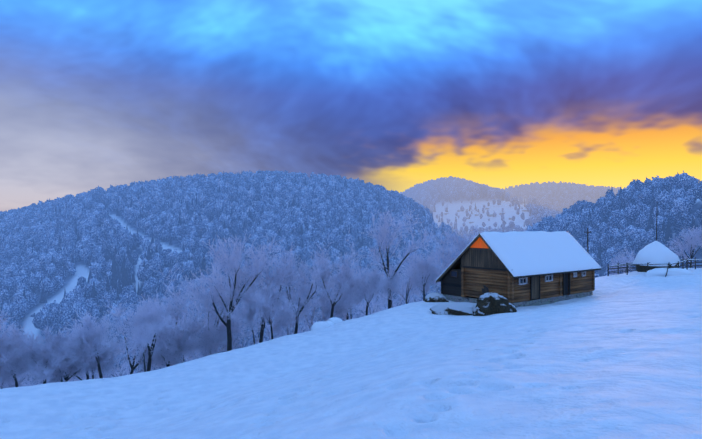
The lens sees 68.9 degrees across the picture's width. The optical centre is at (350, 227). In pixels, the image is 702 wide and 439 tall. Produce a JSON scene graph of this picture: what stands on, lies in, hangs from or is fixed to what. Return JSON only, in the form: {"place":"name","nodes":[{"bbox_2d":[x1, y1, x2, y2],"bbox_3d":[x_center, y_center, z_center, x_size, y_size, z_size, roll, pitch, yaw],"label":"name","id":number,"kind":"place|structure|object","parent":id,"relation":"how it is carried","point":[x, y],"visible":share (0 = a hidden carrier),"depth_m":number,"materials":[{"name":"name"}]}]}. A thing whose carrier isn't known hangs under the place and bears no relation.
{"place":"outdoors","nodes":[
{"label":"outdoors","id":0,"kind":"place"},
{"bbox_2d":[0,187,701,438],"bbox_3d":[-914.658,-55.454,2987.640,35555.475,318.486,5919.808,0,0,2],"label":"snowy ground","id":1,"kind":"structure","parent":0,"point":[617,356],"depth_m":16.14,"materials":[{"name":"white snow"}]},
{"bbox_2d":[0,310,31,388],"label":"tree","id":2,"kind":"object","parent":1,"relation":"on","point":[10,340],"visible":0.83,"depth_m":29.47,"materials":[{"name":"white plant"}]},
{"bbox_2d":[0,369,31,388],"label":"tree","id":3,"kind":"object","parent":1,"relation":"on","point":[9,382],"visible":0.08,"depth_m":31.70,"materials":[{"name":"white plant"}]},
{"bbox_2d":[0,334,34,386],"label":"tree","id":4,"kind":"object","parent":1,"relation":"on","point":[15,379],"visible":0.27,"depth_m":30.51,"materials":[{"name":"white plant"}]},
{"bbox_2d":[2,373,36,388],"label":"tree","id":5,"kind":"object","parent":1,"relation":"on","point":[19,380],"visible":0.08,"depth_m":59.54,"materials":[{"name":"white plant"}]},
{"bbox_2d":[0,373,39,387],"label":"tree","id":6,"kind":"object","parent":1,"relation":"on","point":[25,383],"visible":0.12,"depth_m":56.81,"materials":[{"name":"white plant"}]},
{"bbox_2d":[0,324,71,383],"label":"tree","id":7,"kind":"object","parent":1,"relation":"on","point":[30,344],"visible":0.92,"depth_m":29.62,"materials":[{"name":"white plant"}]},
{"bbox_2d":[12,372,82,386],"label":"tree","id":8,"kind":"object","parent":1,"relation":"on","point":[41,381],"visible":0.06,"depth_m":63.61,"materials":[{"name":"white plant"}]},
{"bbox_2d":[23,339,77,382],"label":"tree","id":9,"kind":"object","parent":1,"relation":"on","point":[53,380],"visible":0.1,"depth_m":32.13,"materials":[{"name":"white plant"}]},
{"bbox_2d":[30,327,87,383],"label":"tree","id":10,"kind":"object","parent":1,"relation":"on","point":[49,349],"visible":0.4,"depth_m":30.75,"materials":[{"name":"white plant"}]},
{"bbox_2d":[46,333,102,381],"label":"tree","id":11,"kind":"object","parent":1,"relation":"on","point":[66,378],"visible":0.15,"depth_m":33.11,"materials":[{"name":"white plant"}]},
{"bbox_2d":[28,310,121,382],"bbox_3d":[-21.985,11.025,40.546,7.600,9.635,7.848,0,0,2],"label":"tree","id":12,"kind":"object","parent":1,"relation":"on","point":[87,375],"visible":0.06,"depth_m":40.09,"materials":[{"name":"white plant"}]},
{"bbox_2d":[51,310,116,377],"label":"tree","id":13,"kind":"object","parent":1,"relation":"on","point":[81,335],"visible":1,"depth_m":30.02,"materials":[{"name":"white plant"}]},
{"bbox_2d":[33,333,137,382],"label":"tree","id":14,"kind":"object","parent":1,"relation":"on","point":[102,374],"visible":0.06,"depth_m":60.94,"materials":[{"name":"white plant"}]},
{"bbox_2d":[62,329,128,378],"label":"tree","id":15,"kind":"object","parent":1,"relation":"on","point":[103,360],"visible":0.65,"depth_m":32.32,"materials":[{"name":"white plant"}]},
{"bbox_2d":[79,312,143,378],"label":"tree","id":16,"kind":"object","parent":1,"relation":"on","point":[126,370],"visible":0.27,"depth_m":54.38,"materials":[{"name":"white plant"}]},
{"bbox_2d":[102,295,180,373],"bbox_3d":[-14.956,9.144,38.268,5.979,8.325,5.485,0,0,-45],"label":"tree","id":17,"kind":"object","parent":1,"relation":"on","point":[139,363],"visible":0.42,"depth_m":37.72,"materials":[{"name":"white plant"}]},
{"bbox_2d":[85,278,199,379],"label":"tree","id":18,"kind":"object","parent":1,"relation":"on","point":[160,306],"visible":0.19,"depth_m":70.02,"materials":[{"name":"white plant"}]},
{"bbox_2d":[126,294,178,371],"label":"tree","id":19,"kind":"object","parent":1,"relation":"on","point":[150,351],"visible":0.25,"depth_m":34.19,"materials":[{"name":"white plant"}]},
{"bbox_2d":[124,291,182,371],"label":"tree","id":20,"kind":"object","parent":1,"relation":"on","point":[147,327],"visible":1,"depth_m":31.02,"materials":[{"name":"white plant"}]},
{"bbox_2d":[112,288,201,368],"bbox_3d":[-16.026,10.258,44.372,6.497,10.132,7.589,0,0,39],"label":"tree","id":21,"kind":"object","parent":1,"relation":"on","point":[123,319],"visible":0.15,"depth_m":45.46,"materials":[{"name":"white plant"}]},
{"bbox_2d":[145,331,194,367],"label":"tree","id":22,"kind":"object","parent":1,"relation":"on","point":[187,344],"visible":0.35,"depth_m":37.56,"materials":[{"name":"white plant"}]},
{"bbox_2d":[96,256,244,367],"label":"tree","id":23,"kind":"object","parent":1,"relation":"on","point":[171,306],"visible":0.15,"depth_m":69.23,"materials":[{"name":"white plant"}]},
{"bbox_2d":[133,284,208,367],"bbox_3d":[-13.110,8.199,37.426,5.174,8.661,4.886,0,0,-33],"label":"tree","id":24,"kind":"object","parent":1,"relation":"on","point":[168,335],"visible":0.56,"depth_m":37.36,"materials":[{"name":"white plant"}]},
{"bbox_2d":[124,269,245,360],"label":"tree","id":25,"kind":"object","parent":1,"relation":"on","point":[193,313],"visible":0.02,"depth_m":77.41,"materials":[{"name":"white plant"}]},
{"bbox_2d":[176,313,227,357],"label":"tree","id":26,"kind":"object","parent":1,"relation":"on","point":[209,335],"visible":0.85,"depth_m":38.22,"materials":[{"name":"white plant"}]},
{"bbox_2d":[179,268,260,353],"bbox_3d":[-10.616,8.234,42.610,6.008,10.214,7.336,0,0,2],"label":"tree","id":27,"kind":"object","parent":1,"relation":"on","point":[216,303],"visible":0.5,"depth_m":42.09,"materials":[{"name":"white plant"}]},
{"bbox_2d":[174,285,265,364],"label":"tree","id":28,"kind":"object","parent":1,"relation":"on","point":[201,323],"visible":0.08,"depth_m":71.88,"materials":[{"name":"white plant"}]},
{"bbox_2d":[194,312,246,357],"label":"tree","id":29,"kind":"object","parent":1,"relation":"on","point":[234,330],"visible":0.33,"depth_m":40.69,"materials":[{"name":"white plant"}]},
{"bbox_2d":[190,293,261,353],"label":"tree","id":30,"kind":"object","parent":1,"relation":"on","point":[244,337],"visible":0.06,"depth_m":69.10,"materials":[{"name":"white plant"}]},
{"bbox_2d":[178,229,286,350],"bbox_3d":[-8.654,5.099,38.536,7.718,9.932,7.542,0,0,2],"label":"tree","id":31,"kind":"object","parent":1,"relation":"on","point":[231,293],"visible":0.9,"depth_m":37.83,"materials":[{"name":"white plant"}]},
{"bbox_2d":[223,288,269,343],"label":"tree","id":32,"kind":"object","parent":1,"relation":"on","point":[251,311],"visible":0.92,"depth_m":36.26,"materials":[{"name":"white plant"}]},
{"bbox_2d":[219,241,306,342],"bbox_3d":[-6.688,6.117,41.089,7.675,10.243,6.386,0,0,-40],"label":"tree","id":33,"kind":"object","parent":1,"relation":"on","point":[282,280],"visible":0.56,"depth_m":41.15,"materials":[{"name":"white plant"}]},
{"bbox_2d":[237,282,299,339],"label":"tree","id":34,"kind":"object","parent":1,"relation":"on","point":[273,311],"visible":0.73,"depth_m":37.79,"materials":[{"name":"white plant"}]},
{"bbox_2d":[238,257,315,344],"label":"tree","id":35,"kind":"object","parent":1,"relation":"on","point":[272,320],"visible":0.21,"depth_m":65.25,"materials":[{"name":"white plant"}]},
{"bbox_2d":[254,285,305,336],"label":"tree","id":36,"kind":"object","parent":1,"relation":"on","point":[273,322],"visible":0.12,"depth_m":68.26,"materials":[{"name":"white plant"}]},
{"bbox_2d":[264,293,314,337],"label":"tree","id":37,"kind":"object","parent":1,"relation":"on","point":[283,324],"visible":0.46,"depth_m":43.23,"materials":[{"name":"white plant"}]},
{"bbox_2d":[260,276,322,336],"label":"tree","id":38,"kind":"object","parent":1,"relation":"on","point":[293,326],"visible":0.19,"depth_m":73.41,"materials":[{"name":"white plant"}]},
{"bbox_2d":[278,279,336,331],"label":"tree","id":39,"kind":"object","parent":1,"relation":"on","point":[309,316],"visible":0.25,"depth_m":51.10,"materials":[{"name":"white plant"}]},
{"bbox_2d":[273,252,345,333],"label":"tree","id":40,"kind":"object","parent":1,"relation":"on","point":[316,275],"visible":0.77,"depth_m":43.00,"materials":[{"name":"white plant"}]},
{"bbox_2d":[268,284,364,335],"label":"tree","id":41,"kind":"object","parent":1,"relation":"on","point":[327,318],"visible":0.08,"depth_m":79.58,"materials":[{"name":"white plant"}]},
{"bbox_2d":[311,321,329,329],"bbox_3d":[-2.104,7.082,36.123,1.474,0.914,1.207,0,0,2],"label":"snow mound","id":42,"kind":"object","parent":1,"relation":"on","point":[319,325],"visible":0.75,"depth_m":35.81,"materials":[{"name":"white snow"}]},
{"bbox_2d":[315,292,347,321],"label":"tree","id":43,"kind":"object","parent":1,"relation":"on","point":[339,313],"visible":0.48,"depth_m":47.07,"materials":[{"name":"white plant"}]},
{"bbox_2d":[297,246,371,317],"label":"tree","id":44,"kind":"object","parent":1,"relation":"on","point":[342,273],"visible":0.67,"depth_m":45.70,"materials":[{"name":"white plant"}]},
{"bbox_2d":[327,317,342,323],"bbox_3d":[-1.183,7.028,37.400,1.427,0.946,0.975,0,0,2],"label":"snow mound","id":45,"kind":"object","parent":1,"relation":"on","point":[335,320],"visible":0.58,"depth_m":37.14,"materials":[{"name":"white snow"}]},
{"bbox_2d":[313,230,375,320],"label":"tree","id":46,"kind":"object","parent":1,"relation":"on","point":[345,269],"visible":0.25,"depth_m":72.56,"materials":[{"name":"white plant"}]},
{"bbox_2d":[324,265,368,319],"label":"tree","id":47,"kind":"object","parent":1,"relation":"on","point":[353,291],"visible":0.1,"depth_m":49.89,"materials":[{"name":"white plant"}]},
{"bbox_2d":[0,169,701,386],"bbox_3d":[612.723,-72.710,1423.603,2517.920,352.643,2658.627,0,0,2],"label":"forested hills","id":48,"kind":"structure","parent":1,"relation":"on","point":[41,242],"depth_m":617.99,"materials":[{"name":"white plant"}]},
{"bbox_2d":[336,274,369,318],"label":"tree","id":49,"kind":"object","parent":1,"relation":"on","point":[348,289],"visible":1,"depth_m":43.71,"materials":[{"name":"white plant"}]},
{"bbox_2d":[353,265,394,315],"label":"tree","id":50,"kind":"object","parent":1,"relation":"on","point":[373,287],"visible":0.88,"depth_m":45.31,"materials":[{"name":"white plant"}]},
{"bbox_2d":[342,247,409,315],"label":"tree","id":51,"kind":"object","parent":1,"relation":"on","point":[365,303],"visible":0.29,"depth_m":69.12,"materials":[{"name":"white plant"}]},
{"bbox_2d":[372,261,403,307],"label":"tree","id":52,"kind":"object","parent":1,"relation":"on","point":[392,282],"visible":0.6,"depth_m":48.16,"materials":[{"name":"white plant"}]},
{"bbox_2d":[360,261,422,310],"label":"tree","id":53,"kind":"object","parent":1,"relation":"on","point":[396,293],"visible":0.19,"depth_m":79.91,"materials":[{"name":"white plant"}]},
{"bbox_2d":[359,204,440,308],"bbox_3d":[4.470,3.469,47.484,6.778,11.400,9.149,0,0,-34],"label":"tree","id":54,"kind":"object","parent":1,"relation":"on","point":[383,230],"visible":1,"depth_m":47.90,"materials":[{"name":"white plant"}]},
{"bbox_2d":[378,251,429,306],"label":"tree","id":55,"kind":"object","parent":1,"relation":"on","point":[405,287],"visible":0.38,"depth_m":57.10,"materials":[{"name":"white plant"}]},
{"bbox_2d":[367,237,446,307],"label":"tree","id":56,"kind":"object","parent":1,"relation":"on","point":[403,272],"visible":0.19,"depth_m":77.58,"materials":[{"name":"white plant"}]},
{"bbox_2d":[405,250,444,300],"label":"tree","id":57,"kind":"object","parent":1,"relation":"on","point":[424,277],"visible":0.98,"depth_m":50.51,"materials":[{"name":"white plant"}]},
{"bbox_2d":[420,263,442,295],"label":"tree","id":58,"kind":"object","parent":1,"relation":"on","point":[431,283],"visible":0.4,"depth_m":51.58,"materials":[{"name":"white plant"}]},
{"bbox_2d":[424,292,448,301],"bbox_3d":[6.893,5.769,41.366,1.914,1.052,1.520,0,0,2],"label":"rock","id":59,"kind":"object","parent":1,"relation":"on","point":[434,297],"visible":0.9,"depth_m":40.91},
{"bbox_2d":[424,243,458,284],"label":"tree","id":60,"kind":"object","parent":1,"relation":"on","point":[449,254],"visible":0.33,"depth_m":61.02,"materials":[{"name":"white plant"}]},
{"bbox_2d":[430,302,476,314],"bbox_3d":[7.946,5.734,35.603,4.791,1.086,2.703,0,0,31],"label":"rock","id":61,"kind":"object","parent":1,"relation":"on","point":[457,308],"visible":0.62,"depth_m":35.08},
{"bbox_2d":[432,225,482,256],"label":"tree","id":62,"kind":"object","parent":1,"relation":"on","point":[461,246],"visible":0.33,"depth_m":57.98,"materials":[{"name":"white plant"}]},
{"bbox_2d":[472,307,484,315],"bbox_3d":[8.775,5.656,34.011,1.475,0.939,1.104,0,0,2],"label":"rock","id":63,"kind":"object","parent":1,"relation":"on","point":[476,311],"visible":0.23,"depth_m":33.77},
{"bbox_2d":[481,285,488,294],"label":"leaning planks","id":64,"kind":"object","parent":1,"relation":"on","point":[485,290],"visible":0.36,"depth_m":38.29,"materials":[{"name":"brown wood"}]},
{"bbox_2d":[444,207,526,222],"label":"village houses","id":65,"kind":"structure","parent":1,"relation":"on","point":[477,214],"depth_m":1315.82,"materials":[{"name":"white"}]},
{"bbox_2d":[475,292,510,315],"bbox_3d":[9.442,5.229,34.357,2.502,1.765,2.020,0,0,2],"label":"rock","id":66,"kind":"object","parent":1,"relation":"on","point":[491,303],"visible":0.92,"depth_m":33.77,"materials":[{"name":"grey stone"}]},
{"bbox_2d":[509,303,516,312],"bbox_3d":[10.375,5.518,34.764,1.850,1.202,1.441,0,0,2],"label":"rock","id":67,"kind":"object","parent":1,"relation":"on","point":[512,308],"visible":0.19,"depth_m":34.56,"materials":[{"name":"grey stone"}]},
{"bbox_2d":[436,231,600,307],"bbox_3d":[14.358,4.101,43.433,12.670,7.641,7.550,0,0,-38],"label":"cabin","id":68,"kind":"object","parent":1,"relation":"on","point":[516,269],"visible":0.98,"depth_m":40.15,"materials":[{"name":"brown wood"}]},
{"bbox_2d":[584,228,591,253],"bbox_3d":[23.546,3.147,50.897,0.700,6.219,0.170,0,0,2],"label":"utility pole","id":69,"kind":"object","parent":1,"relation":"on","point":[587,232],"visible":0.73,"depth_m":50.86,"materials":[{"name":"brown wood"}]},
{"bbox_2d":[606,247,635,274],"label":"tree","id":70,"kind":"object","parent":1,"relation":"on","point":[624,259],"visible":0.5,"depth_m":86.53,"materials":[{"name":"white plant"}]},
{"bbox_2d":[608,257,701,276],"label":"fence","id":71,"kind":"object","parent":1,"relation":"on","point":[668,263],"visible":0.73,"depth_m":61.17,"materials":[{"name":"brown wood"}]},
{"bbox_2d":[633,213,679,271],"bbox_3d":[37.926,1.291,63.607,5.116,9.001,5.113,0,0,2],"label":"haystack","id":72,"kind":"object","parent":1,"relation":"on","point":[656,252],"visible":0.79,"depth_m":62.11,"materials":[{"name":"white"}]},
{"bbox_2d":[646,268,694,277],"bbox_3d":[36.095,5.175,58.061,5.299,1.221,3.394,0,0,2],"label":"snow mound","id":73,"kind":"object","parent":1,"relation":"on","point":[661,272],"visible":0.79,"depth_m":57.01,"materials":[{"name":"white snow"}]},
{"bbox_2d":[667,225,701,267],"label":"tree","id":74,"kind":"object","parent":1,"relation":"on","point":[690,251],"visible":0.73,"depth_m":77.64,"materials":[{"name":"white plant"}]},
{"bbox_2d":[685,226,701,248],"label":"tree","id":75,"kind":"object","parent":1,"relation":"on","point":[697,235],"visible":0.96,"depth_m":75.38,"materials":[{"name":"white plant"}]},
{"bbox_2d":[0,0,701,211],"label":"sky","id":76,"kind":"structure","parent":0,"point":[399,95],"materials":[{"name":"blue"}]}
]}

